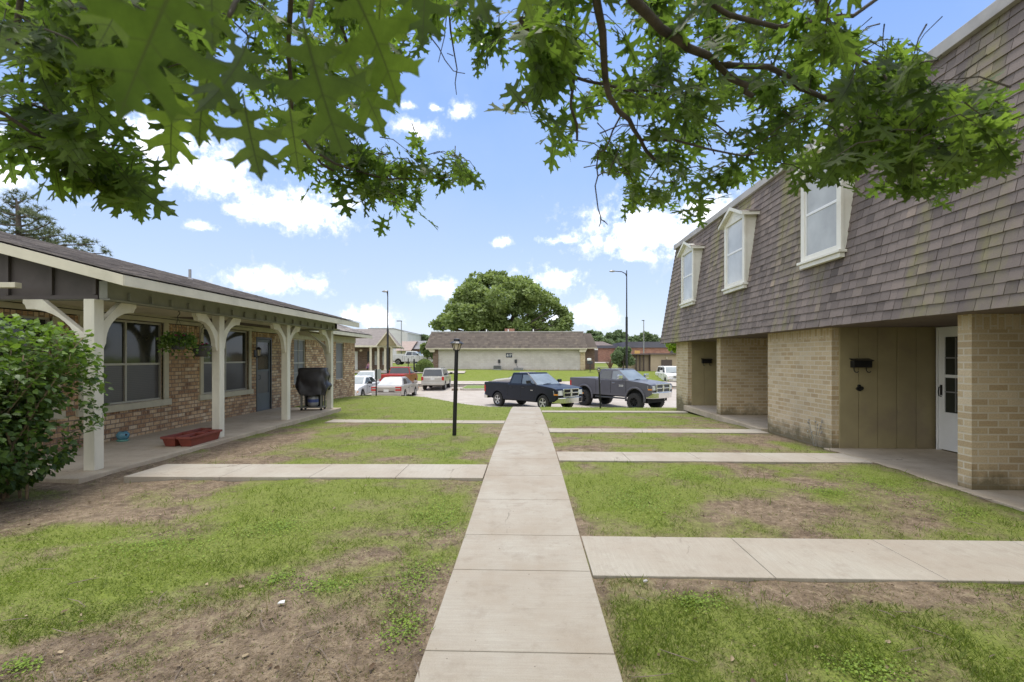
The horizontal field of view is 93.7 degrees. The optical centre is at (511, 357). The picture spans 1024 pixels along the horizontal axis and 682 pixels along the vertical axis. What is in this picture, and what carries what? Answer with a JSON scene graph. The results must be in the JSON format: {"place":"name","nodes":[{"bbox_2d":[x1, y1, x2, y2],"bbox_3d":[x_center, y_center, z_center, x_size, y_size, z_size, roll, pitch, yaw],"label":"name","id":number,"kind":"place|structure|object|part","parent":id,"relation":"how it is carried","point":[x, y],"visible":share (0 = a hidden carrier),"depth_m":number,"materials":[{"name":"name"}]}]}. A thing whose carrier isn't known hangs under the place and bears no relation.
{"place":"outdoors","nodes":[
{"label":"outdoors","id":0,"kind":"place"},
{"bbox_2d":[0,231,371,483],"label":"brick house","id":1,"kind":"structure","parent":0,"point":[239,382],"depth_m":9.21,"materials":[{"name":"brick"}]},
{"bbox_2d":[0,314,65,420],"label":"window","id":2,"kind":"structure","parent":1,"relation":"in","point":[43,320],"depth_m":7.53,"materials":[{"name":"glass"}]},
{"bbox_2d":[116,431,129,441],"bbox_3d":[-7.072,1.434,8.724,0.200,0.180,0.200,0,0,2],"label":"flower pot","id":3,"kind":"object","parent":1,"relation":"on","point":[122,436],"visible":1,"depth_m":8.66,"materials":[{"name":"teal ceramic"}]},
{"bbox_2d":[75,315,171,416],"bbox_3d":[-7.306,0.140,9.111,0.141,1.720,2.120,0,0,2],"label":"window","id":4,"kind":"structure","parent":1,"relation":"in","point":[132,358],"depth_m":9.32,"materials":[{"name":"glass"}]},
{"bbox_2d":[156,311,198,358],"bbox_3d":[-5.575,-0.370,8.014,0.581,0.811,0.654,0,0,2],"label":"hanging basket","id":5,"kind":"object","parent":1,"relation":"hanging from","point":[178,341],"visible":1,"depth_m":7.92,"materials":[{"name":"green metal"}]},
{"bbox_2d":[160,432,196,446],"bbox_3d":[-5.822,1.438,8.405,0.264,0.173,0.544,0,0,4],"label":"planter box","id":6,"kind":"object","parent":1,"relation":"on","point":[171,440],"visible":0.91,"depth_m":8.19,"materials":[{"name":"plastic"}]},
{"bbox_2d":[176,432,210,446],"bbox_3d":[-5.562,1.438,8.397,0.264,0.173,0.544,0,0,0],"label":"planter box","id":7,"kind":"object","parent":1,"relation":"on","point":[191,439],"visible":1,"depth_m":8.27,"materials":[{"name":"plastic"}]},
{"bbox_2d":[180,428,211,434],"bbox_3d":[-5.836,1.438,8.906,0.264,0.173,0.604,0,0,-1],"label":"planter box","id":8,"kind":"object","parent":1,"relation":"on","point":[197,429],"visible":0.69,"depth_m":9.00,"materials":[{"name":"plastic"}]},
{"bbox_2d":[191,324,211,358],"bbox_3d":[-5.561,-0.283,8.603,0.327,0.626,0.373,0,0,2],"label":"hanging basket","id":9,"kind":"object","parent":1,"relation":"hanging from","point":[205,350],"visible":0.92,"depth_m":8.52,"materials":[{"name":"black metal"}]},
{"bbox_2d":[194,429,221,441],"bbox_3d":[-5.569,1.438,8.797,0.264,0.173,0.424,0,0,2],"label":"planter box","id":10,"kind":"object","parent":1,"relation":"on","point":[214,434],"visible":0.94,"depth_m":8.83,"materials":[{"name":"plastic"}]},
{"bbox_2d":[198,326,253,400],"bbox_3d":[-7.212,0.140,12.130,0.141,1.720,2.160,0,0,2],"label":"window","id":11,"kind":"structure","parent":1,"relation":"in","point":[236,355],"depth_m":12.43,"materials":[{"name":"glass"}]},
{"bbox_2d":[256,337,271,411],"bbox_3d":[-7.176,0.490,13.830,0.136,2.120,0.820,0,0,2],"label":"door","id":12,"kind":"structure","parent":1,"relation":"in","point":[264,362],"depth_m":13.89,"materials":[{"name":"blue wood"}]},
{"bbox_2d":[293,339,304,387],"bbox_3d":[-7.104,0.195,16.008,0.125,1.590,0.880,0,0,2],"label":"window","id":13,"kind":"structure","parent":1,"relation":"in","point":[299,344],"depth_m":16.02,"materials":[{"name":"glass"}]},
{"bbox_2d":[295,367,331,410],"bbox_3d":[-5.758,0.912,13.936,0.961,1.225,0.588,0,0,-6],"label":"gas grill","id":14,"kind":"object","parent":1,"relation":"on","point":[312,381],"visible":1,"depth_m":13.71,"materials":[{"name":"black fabric"}]},
{"bbox_2d":[308,395,318,406],"bbox_3d":[-5.752,1.210,13.885,0.302,0.430,0.297,0,0,2],"label":"gas cylinder","id":15,"kind":"object","parent":14,"relation":"on","point":[313,400],"visible":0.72,"depth_m":13.77,"materials":[{"name":"blue metal"}]},
{"bbox_2d":[336,342,343,381],"bbox_3d":[-6.997,0.195,19.447,0.125,1.590,0.880,0,0,2],"label":"window","id":16,"kind":"structure","parent":1,"relation":"in","point":[339,346],"depth_m":19.57,"materials":[{"name":"glass"}]},
{"bbox_2d":[124,464,487,482],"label":"path","id":17,"kind":"structure","parent":0,"point":[247,472],"depth_m":6.31,"materials":[{"name":"concrete"}]},
{"bbox_2d":[355,371,464,372],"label":"path","id":18,"kind":"structure","parent":0,"point":[422,372],"depth_m":48.94,"materials":[{"name":"concrete"}]},
{"bbox_2d":[325,419,504,423],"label":"path","id":19,"kind":"structure","parent":0,"point":[424,421],"depth_m":11.90,"materials":[{"name":"concrete"}]},
{"bbox_2d":[463,385,483,387],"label":"lawn island","id":20,"kind":"structure","parent":0,"point":[474,386],"depth_m":40.72,"materials":[{"name":"green plant"}]},
{"bbox_2d":[0,0,995,337],"label":"sky","id":21,"kind":"structure","parent":0,"point":[233,229],"materials":[{"name":"blue"}]},
{"bbox_2d":[0,363,1023,681],"bbox_3d":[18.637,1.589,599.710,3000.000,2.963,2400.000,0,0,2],"label":"ground","id":22,"kind":"structure","parent":0,"point":[232,451],"depth_m":4.15,"materials":[{"name":"green plant"}]},
{"bbox_2d":[0,186,112,255],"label":"pine tree","id":23,"kind":"object","parent":22,"relation":"on","point":[31,213],"visible":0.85,"depth_m":19.40,"materials":[{"name":"green plant"}]},
{"bbox_2d":[0,312,113,500],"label":"shrub","id":24,"kind":"object","parent":22,"relation":"on","point":[29,388],"visible":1,"depth_m":5.23,"materials":[{"name":"green plant"}]},
{"bbox_2d":[375,369,380,395],"bbox_3d":[-5.819,1.138,20.796,0.280,1.250,0.050,0,0,2],"label":"sign post","id":25,"kind":"object","parent":22,"relation":"on","point":[377,373],"visible":0.96,"depth_m":20.81,"materials":[{"name":"black metal"}]},
{"bbox_2d":[355,329,403,371],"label":"portico house","id":26,"kind":"structure","parent":22,"relation":"on","point":[373,351],"depth_m":52.52,"materials":[{"name":"brown brick"}]},
{"bbox_2d":[355,351,357,369],"bbox_3d":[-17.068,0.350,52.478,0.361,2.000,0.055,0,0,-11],"label":"door","id":27,"kind":"structure","parent":26,"relation":"in","point":[356,352],"depth_m":52.47,"materials":[{"name":"white paint"}]},
{"bbox_2d":[367,351,369,369],"bbox_3d":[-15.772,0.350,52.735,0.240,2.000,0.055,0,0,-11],"label":"door","id":28,"kind":"structure","parent":26,"relation":"in","point":[368,352],"depth_m":52.71,"materials":[{"name":"grey metal"}]},
{"bbox_2d":[382,290,388,372],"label":"street lamp","id":29,"kind":"object","parent":22,"relation":"on","point":[387,334],"visible":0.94,"depth_m":43.82,"materials":[{"name":"black metal"}]},
{"bbox_2d":[368,328,421,353],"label":"white metal hall","id":30,"kind":"structure","parent":22,"relation":"on","point":[406,336],"depth_m":110.90,"materials":[{"name":"white metal"}]},
{"bbox_2d":[395,341,417,363],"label":"pink roofed house","id":31,"kind":"structure","parent":22,"relation":"on","point":[407,345],"depth_m":93.34,"materials":[{"name":"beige paint"}]},
{"bbox_2d":[393,351,432,364],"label":"service truck","id":32,"kind":"object","parent":22,"relation":"on","point":[399,359],"visible":0.63,"depth_m":66.54,"materials":[{"name":"white paint"}]},
{"bbox_2d":[411,341,425,353],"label":"grey roofed house","id":33,"kind":"structure","parent":22,"relation":"on","point":[416,347],"depth_m":94.71,"materials":[{"name":"red brick"}]},
{"bbox_2d":[415,359,433,371],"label":"round bush","id":34,"kind":"object","parent":22,"relation":"on","point":[421,365],"visible":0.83,"depth_m":49.23,"materials":[{"name":"green plant"}]},
{"bbox_2d":[421,334,429,340],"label":"tree","id":35,"kind":"object","parent":22,"relation":"on","point":[424,337],"visible":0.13,"depth_m":125.02,"materials":[{"name":"green plant"}]},
{"bbox_2d":[419,340,432,358],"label":"leaning tree","id":36,"kind":"object","parent":22,"relation":"on","point":[425,352],"visible":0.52,"depth_m":65.89,"materials":[{"name":"green plant"}]},
{"bbox_2d":[450,338,463,435],"bbox_3d":[-1.115,0.600,9.489,0.294,1.946,0.294,2,0,2],"label":"lamp post","id":37,"kind":"object","parent":22,"relation":"on","point":[456,343],"visible":0.95,"depth_m":9.45,"materials":[{"name":"black metal"}]},
{"bbox_2d":[460,386,483,390],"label":"kerb","id":38,"kind":"structure","parent":22,"relation":"on","point":[469,389],"depth_m":38.39,"materials":[{"name":"concrete"}]},
{"bbox_2d":[493,366,501,369],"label":"cooling unit","id":39,"kind":"object","parent":22,"relation":"on","point":[497,367],"visible":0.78,"depth_m":53.07,"materials":[{"name":"grey metal"}]},
{"bbox_2d":[428,269,574,336],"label":"shade tree","id":40,"kind":"object","parent":22,"relation":"on","point":[477,303],"visible":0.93,"depth_m":74.81,"materials":[{"name":"green plant"}]},
{"bbox_2d":[0,439,1018,681],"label":"clover","id":41,"kind":"object","parent":22,"relation":"on","point":[19,663],"visible":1,"depth_m":3.39,"materials":[{"name":"green plant"}]},
{"bbox_2d":[425,329,596,369],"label":"white brick building","id":42,"kind":"structure","parent":22,"relation":"on","point":[550,350],"depth_m":53.87,"materials":[{"name":"white brick"}]},
{"bbox_2d":[0,0,1023,237],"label":"oak tree","id":43,"kind":"object","parent":22,"relation":"on","point":[122,58],"visible":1,"depth_m":1.39,"materials":[{"name":"green plant"}]},
{"bbox_2d":[0,441,1023,681],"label":"soil crumbs","id":44,"kind":"object","parent":22,"relation":"on","point":[353,639],"visible":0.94,"depth_m":2.67,"materials":[{"name":"brown soil"}]},
{"bbox_2d":[6,429,1018,681],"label":"fallen leaves","id":45,"kind":"object","parent":22,"relation":"on","point":[380,593],"visible":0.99,"depth_m":2.66,"materials":[{"name":"brown plant"}]},
{"bbox_2d":[365,387,675,407],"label":"parking lot","id":46,"kind":"structure","parent":22,"relation":"on","point":[477,398],"depth_m":31.14,"materials":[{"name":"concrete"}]},
{"bbox_2d":[355,375,379,395],"bbox_3d":[-10.313,1.975,31.938,2.460,1.450,5.335,0,0,2],"label":"sedan","id":47,"kind":"object","parent":46,"relation":"on","point":[364,384],"visible":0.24,"depth_m":31.18,"materials":[{"name":"white paint"}]},
{"bbox_2d":[357,371,378,380],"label":"sedan","id":48,"kind":"object","parent":46,"relation":"on","point":[371,373],"visible":0.03,"depth_m":40.83,"materials":[{"name":"white paint"}]},
{"bbox_2d":[371,376,418,395],"bbox_3d":[-7.749,2.029,32.354,2.460,1.450,5.335,0,0,1],"label":"sedan","id":49,"kind":"object","parent":46,"relation":"on","point":[397,386],"visible":0.9,"depth_m":30.64,"materials":[{"name":"silver metal"}]},
{"bbox_3d":[-7.782,1.564,30.862,1.532,0.416,0.750,0,0,1],"label":"rear window","id":50,"kind":"part","parent":49,"relation":"part of","materials":[{"name":"white glass"}]},
{"bbox_2d":[379,367,417,383],"bbox_3d":[-9.224,1.721,39.602,2.480,1.860,5.952,0,0,-1],"label":"pickup truck","id":51,"kind":"object","parent":46,"relation":"on","point":[410,374],"visible":0.33,"depth_m":39.31,"materials":[{"name":"red paint"}]},
{"bbox_3d":[-9.218,1.101,39.326,1.628,0.496,0.134,0,0,-1],"label":"rear window","id":52,"kind":"part","parent":51,"relation":"part of","materials":[{"name":"grey glass"}]},
{"bbox_2d":[421,367,452,389],"bbox_3d":[-6.299,1.736,40.383,2.400,1.818,4.735,0,0,0],"label":"suv","id":53,"kind":"object","parent":46,"relation":"on","point":[431,377],"visible":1,"depth_m":38.26,"materials":[{"name":"beige paint"}]},
{"bbox_3d":[-6.309,1.235,38.265,1.570,0.528,0.230,0,0,0],"label":"rear window","id":54,"kind":"part","parent":53,"relation":"part of","materials":[{"name":"grey glass"}]},
{"bbox_2d":[493,376,511,380],"bbox_3d":[0.876,1.929,39.392,5.335,1.450,2.460,0,0,4],"label":"sedan","id":55,"kind":"object","parent":46,"relation":"on","point":[504,379],"visible":0.03,"depth_m":38.59,"materials":[{"name":"beige paint"}]},
{"bbox_2d":[484,372,582,406],"bbox_3d":[1.043,1.776,26.189,2.560,1.900,5.952,0,-1,-41],"label":"pickup truck","id":56,"kind":"object","parent":46,"relation":"on","point":[543,389],"visible":0.97,"depth_m":25.18,"materials":[{"name":"blue paint"}]},
{"bbox_3d":[0.256,1.164,25.828,0.163,0.470,0.830,0,-1,-41],"label":"window","id":57,"kind":"part","parent":56,"relation":"part of","materials":[{"name":"grey glass"}]},
{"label":"window","id":58,"kind":"part","parent":56,"relation":"part of","materials":[{"name":"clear glass"}]},
{"bbox_2d":[570,368,672,407],"bbox_3d":[6.114,1.736,27.554,2.728,2.255,5.952,0,0,-40],"label":"pickup truck","id":59,"kind":"object","parent":46,"relation":"on","point":[636,388],"visible":0.93,"depth_m":26.45,"materials":[{"name":"metal"}]},
{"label":"window","id":60,"kind":"part","parent":59,"relation":"part of","materials":[{"name":"grey glass"}]},
{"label":"window","id":61,"kind":"part","parent":59,"relation":"part of","materials":[{"name":"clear glass"}]},
{"bbox_2d":[419,385,675,388],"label":"kerb","id":62,"kind":"structure","parent":22,"relation":"on","point":[466,385],"depth_m":42.69,"materials":[{"name":"concrete"}]},
{"bbox_2d":[587,358,592,370],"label":"post mailbox","id":63,"kind":"object","parent":22,"relation":"on","point":[589,361],"visible":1,"depth_m":49.64,"materials":[{"name":"grey metal"}]},
{"bbox_2d":[586,329,603,337],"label":"tree","id":64,"kind":"object","parent":22,"relation":"on","point":[595,332],"visible":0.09,"depth_m":148.42,"materials":[{"name":"green plant"}]},
{"bbox_2d":[596,368,601,407],"bbox_3d":[3.124,1.110,17.111,0.202,1.488,0.202,-2,0,2],"label":"lamp post","id":65,"kind":"object","parent":22,"relation":"on","point":[598,369],"visible":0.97,"depth_m":17.09,"materials":[{"name":"black metal"}]},
{"bbox_2d":[593,335,614,344],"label":"tree","id":66,"kind":"object","parent":22,"relation":"on","point":[600,338],"visible":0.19,"depth_m":142.74,"materials":[{"name":"green plant"}]},
{"bbox_2d":[605,360,612,367],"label":"bare shrub","id":67,"kind":"object","parent":22,"relation":"on","point":[609,364],"visible":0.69,"depth_m":52.59,"materials":[{"name":"brown plant"}]},
{"bbox_2d":[603,331,620,341],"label":"tree","id":68,"kind":"object","parent":22,"relation":"on","point":[614,336],"visible":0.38,"depth_m":147.33,"materials":[{"name":"green plant"}]},
{"bbox_2d":[609,270,627,368],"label":"street lamp","id":69,"kind":"object","parent":22,"relation":"on","point":[626,344],"visible":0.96,"depth_m":44.11,"materials":[{"name":"black metal"}]},
{"bbox_2d":[613,329,628,338],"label":"tree","id":70,"kind":"object","parent":22,"relation":"on","point":[622,334],"visible":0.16,"depth_m":152.55,"materials":[{"name":"green plant"}]},
{"bbox_2d":[613,338,629,343],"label":"tree","id":71,"kind":"object","parent":22,"relation":"on","point":[619,340],"visible":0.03,"depth_m":137.29,"materials":[{"name":"green plant"}]},
{"bbox_2d":[610,346,635,367],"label":"young tree","id":72,"kind":"object","parent":22,"relation":"on","point":[617,355],"visible":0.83,"depth_m":49.45,"materials":[{"name":"green plant"}]},
{"bbox_2d":[624,336,639,341],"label":"tree","id":73,"kind":"object","parent":22,"relation":"on","point":[633,339],"visible":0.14,"depth_m":146.99,"materials":[{"name":"green plant"}]},
{"bbox_2d":[595,342,672,361],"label":"red brick hall","id":74,"kind":"structure","parent":22,"relation":"on","point":[604,351],"depth_m":104.24,"materials":[{"name":"brick"}]},
{"bbox_2d":[595,350,597,361],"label":"door","id":75,"kind":"structure","parent":74,"relation":"in","point":[596,351],"depth_m":109.27,"materials":[{"name":"grey"}]},
{"bbox_2d":[633,331,652,341],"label":"tree","id":76,"kind":"object","parent":22,"relation":"on","point":[640,336],"visible":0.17,"depth_m":147.53,"materials":[{"name":"green plant"}]},
{"bbox_2d":[642,320,644,352],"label":"street light","id":77,"kind":"object","parent":22,"relation":"on","point":[643,335],"visible":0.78,"depth_m":91.20,"materials":[{"name":"grey metal"}]},
{"bbox_2d":[618,353,675,370],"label":"tan building","id":78,"kind":"structure","parent":22,"relation":"on","point":[648,361],"depth_m":50.56,"materials":[{"name":"beige brick"}]},
{"bbox_2d":[661,360,671,365],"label":"door","id":79,"kind":"structure","parent":78,"relation":"in","point":[663,362],"depth_m":50.46,"materials":[{"name":"brown paint"}]},
{"bbox_2d":[645,333,659,341],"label":"tree","id":80,"kind":"object","parent":22,"relation":"on","point":[650,337],"visible":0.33,"depth_m":146.43,"materials":[{"name":"green plant"}]},
{"bbox_2d":[655,366,675,381],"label":"suv","id":81,"kind":"object","parent":22,"relation":"on","point":[666,373],"visible":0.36,"depth_m":44.92,"materials":[{"name":"white paint"}]},
{"bbox_2d":[666,343,675,352],"bbox_3d":[8.776,0.572,23.721,2.454,4.734,2.074,0,0,21],"label":"bright tree","id":82,"kind":"object","parent":22,"relation":"on","point":[671,346],"visible":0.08,"depth_m":23.62,"materials":[{"name":"green plant"}]},
{"bbox_2d":[807,419,822,445],"bbox_3d":[5.248,1.334,8.324,0.248,0.535,0.219,0,0,39],"label":"dry plant","id":83,"kind":"object","parent":22,"relation":"on","point":[817,424],"visible":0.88,"depth_m":8.30,"materials":[{"name":"beige plant"}]},
{"bbox_2d":[660,0,1023,511],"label":"apartment building","id":84,"kind":"structure","parent":22,"relation":"on","point":[782,307],"depth_m":7.80,"materials":[{"name":"yellow brick"}]},
{"bbox_2d":[701,359,712,365],"bbox_3d":[6.154,0.160,15.163,0.328,0.242,0.126,0,0,2],"label":"mailbox","id":85,"kind":"object","parent":84,"relation":"attached to","point":[709,361],"visible":1,"depth_m":15.12,"materials":[{"name":"black metal"}]},
{"bbox_2d":[856,384,863,390],"bbox_3d":[5.803,0.509,8.004,0.117,0.112,0.040,0,0,2],"label":"wall hook","id":86,"kind":"object","parent":84,"relation":"attached to","point":[859,388],"depth_m":8.00,"materials":[{"name":"black metal"}]},
{"bbox_2d":[849,358,873,372],"bbox_3d":[5.800,0.140,7.961,0.328,0.242,0.126,0,0,2],"label":"mailbox","id":87,"kind":"object","parent":84,"relation":"attached to","point":[866,363],"visible":1,"depth_m":7.93,"materials":[{"name":"black metal"}]},
{"bbox_2d":[936,326,957,451],"bbox_3d":[7.013,0.515,7.506,0.108,2.010,0.860,0,0,2],"label":"door","id":88,"kind":"structure","parent":84,"relation":"in","point":[946,337],"depth_m":7.76,"materials":[{"name":"white paint"}]},
{"bbox_2d":[0,407,1023,681],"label":"dead grass","id":89,"kind":"structure","parent":0,"point":[334,675],"depth_m":2.83,"materials":[{"name":"beige plant"}]},
{"bbox_2d":[414,407,622,681],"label":"path","id":90,"kind":"structure","parent":0,"point":[520,602],"depth_m":3.20,"materials":[{"name":"concrete"}]},
{"bbox_2d":[416,381,675,385],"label":"pavement","id":91,"kind":"structure","parent":0,"point":[483,382],"depth_m":43.33,"materials":[{"name":"concrete"}]},
{"bbox_2d":[542,410,687,413],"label":"path","id":92,"kind":"structure","parent":0,"point":[551,411],"depth_m":14.97,"materials":[{"name":"concrete"}]},
{"bbox_2d":[548,428,768,433],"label":"path","id":93,"kind":"structure","parent":0,"point":[608,430],"depth_m":10.12,"materials":[{"name":"concrete"}]},
{"bbox_2d":[557,452,872,463],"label":"path","id":94,"kind":"structure","parent":0,"point":[742,458],"depth_m":7.20,"materials":[{"name":"concrete"}]},
{"bbox_2d":[581,536,1023,583],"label":"path","id":95,"kind":"structure","parent":0,"point":[829,560],"depth_m":3.68,"materials":[{"name":"concrete"}]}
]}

